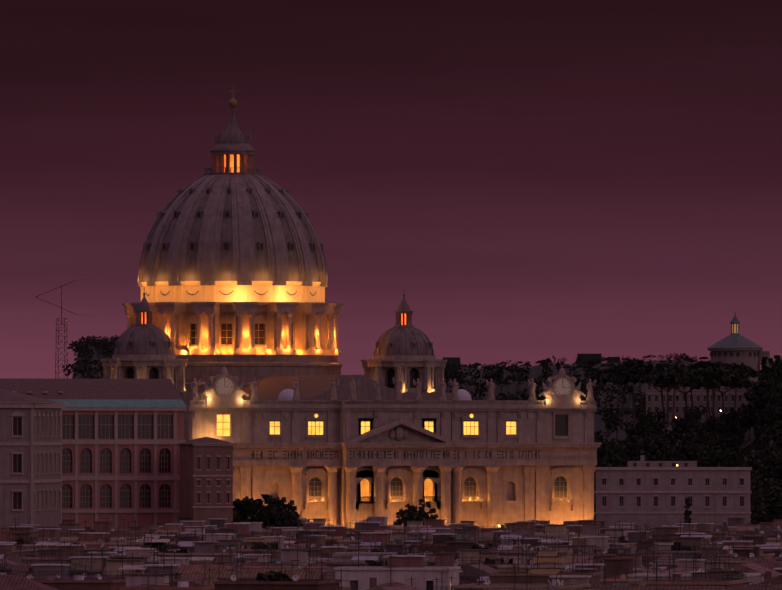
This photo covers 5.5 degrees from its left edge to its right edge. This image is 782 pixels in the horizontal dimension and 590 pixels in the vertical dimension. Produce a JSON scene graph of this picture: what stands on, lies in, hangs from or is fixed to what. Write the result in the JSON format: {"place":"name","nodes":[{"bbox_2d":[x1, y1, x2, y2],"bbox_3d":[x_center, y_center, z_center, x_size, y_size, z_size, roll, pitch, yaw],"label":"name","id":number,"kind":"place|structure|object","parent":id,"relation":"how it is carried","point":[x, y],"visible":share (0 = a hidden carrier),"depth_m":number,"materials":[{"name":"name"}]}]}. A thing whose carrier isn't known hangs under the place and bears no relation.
{"place":"outdoors","nodes":[
{"label":"outdoors","id":0,"kind":"place"},
{"bbox_2d":[62,335,119,378],"bbox_3d":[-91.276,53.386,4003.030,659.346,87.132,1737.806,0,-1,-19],"label":"tree","id":1,"kind":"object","parent":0,"point":[92,352],"depth_m":3945.37,"materials":[{"name":"green plant"}]},
{"bbox_2d":[0,465,781,589],"bbox_3d":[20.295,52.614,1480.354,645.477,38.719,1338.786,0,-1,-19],"label":"city roofs","id":2,"kind":"structure","parent":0,"point":[373,553],"depth_m":1287.25,"materials":[{"name":"tile"}]},
{"bbox_2d":[0,0,781,380],"label":"sky","id":3,"kind":"structure","parent":0,"point":[536,180],"materials":[{"name":"purple"}]},
{"bbox_2d":[183,365,601,527],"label":"basilica facade","id":4,"kind":"structure","parent":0,"point":[340,450],"depth_m":2186.90,"materials":[{"name":"stone"}]},
{"bbox_2d":[100,293,200,399],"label":"small dome","id":5,"kind":"structure","parent":4,"relation":"on","point":[144,347],"depth_m":2263.45,"materials":[{"name":"stone"}]},
{"bbox_2d":[122,86,342,391],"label":"dome","id":6,"kind":"structure","parent":4,"relation":"on","point":[232,275],"depth_m":2297.24,"materials":[{"name":"stone"}]},
{"bbox_2d":[361,294,451,399],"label":"small dome","id":7,"kind":"structure","parent":4,"relation":"on","point":[405,344],"depth_m":2288.43,"materials":[{"name":"stone"}]},
{"bbox_2d":[233,494,691,527],"bbox_3d":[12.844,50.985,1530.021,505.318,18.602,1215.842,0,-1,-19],"label":"trees","id":8,"kind":"object","parent":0,"point":[274,512],"visible":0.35,"depth_m":2133.04,"materials":[{"name":"green plant"}]},
{"bbox_2d":[443,353,708,441],"bbox_3d":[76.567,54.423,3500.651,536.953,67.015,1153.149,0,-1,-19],"label":"trees","id":9,"kind":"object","parent":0,"point":[510,382],"depth_m":3500.25,"materials":[{"name":"green plant"}]},
{"bbox_2d":[590,355,781,523],"bbox_3d":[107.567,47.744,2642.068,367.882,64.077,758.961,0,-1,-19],"label":"trees","id":10,"kind":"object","parent":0,"point":[749,434],"depth_m":2549.47,"materials":[{"name":"green plant"}]},
{"bbox_2d":[708,311,781,381],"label":"domed building","id":11,"kind":"structure","parent":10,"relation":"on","point":[735,346],"depth_m":3128.80,"materials":[{"name":"grey stone"}]},
{"label":"ground","id":12,"kind":"structure","parent":0,"visible":0},
{"bbox_2d":[0,389,64,528],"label":"building","id":13,"kind":"structure","parent":12,"relation":"on","point":[30,460],"depth_m":2055.66,"materials":[{"name":"grey paint"}]},
{"bbox_2d":[0,378,185,528],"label":"building","id":14,"kind":"structure","parent":12,"relation":"on","point":[122,439],"depth_m":2120.07,"materials":[{"name":"pink paint"}]},
{"bbox_2d":[36,278,91,378],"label":"radio mast","id":15,"kind":"object","parent":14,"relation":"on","point":[64,342],"visible":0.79,"depth_m":2321.67,"materials":[{"name":"grey metal"}]},
{"bbox_2d":[178,436,234,524],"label":"brown house","id":16,"kind":"structure","parent":12,"relation":"on","point":[206,478],"depth_m":2106.59,"materials":[{"name":"paint"}]},
{"bbox_2d":[595,455,751,528],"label":"palazzo","id":17,"kind":"structure","parent":12,"relation":"on","point":[649,494],"depth_m":2116.10,"materials":[{"name":"beige paint"}]},
{"bbox_2d":[645,376,750,419],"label":"building","id":18,"kind":"structure","parent":12,"relation":"on","point":[653,400],"depth_m":2855.86,"materials":[{"name":"beige"}]}
]}

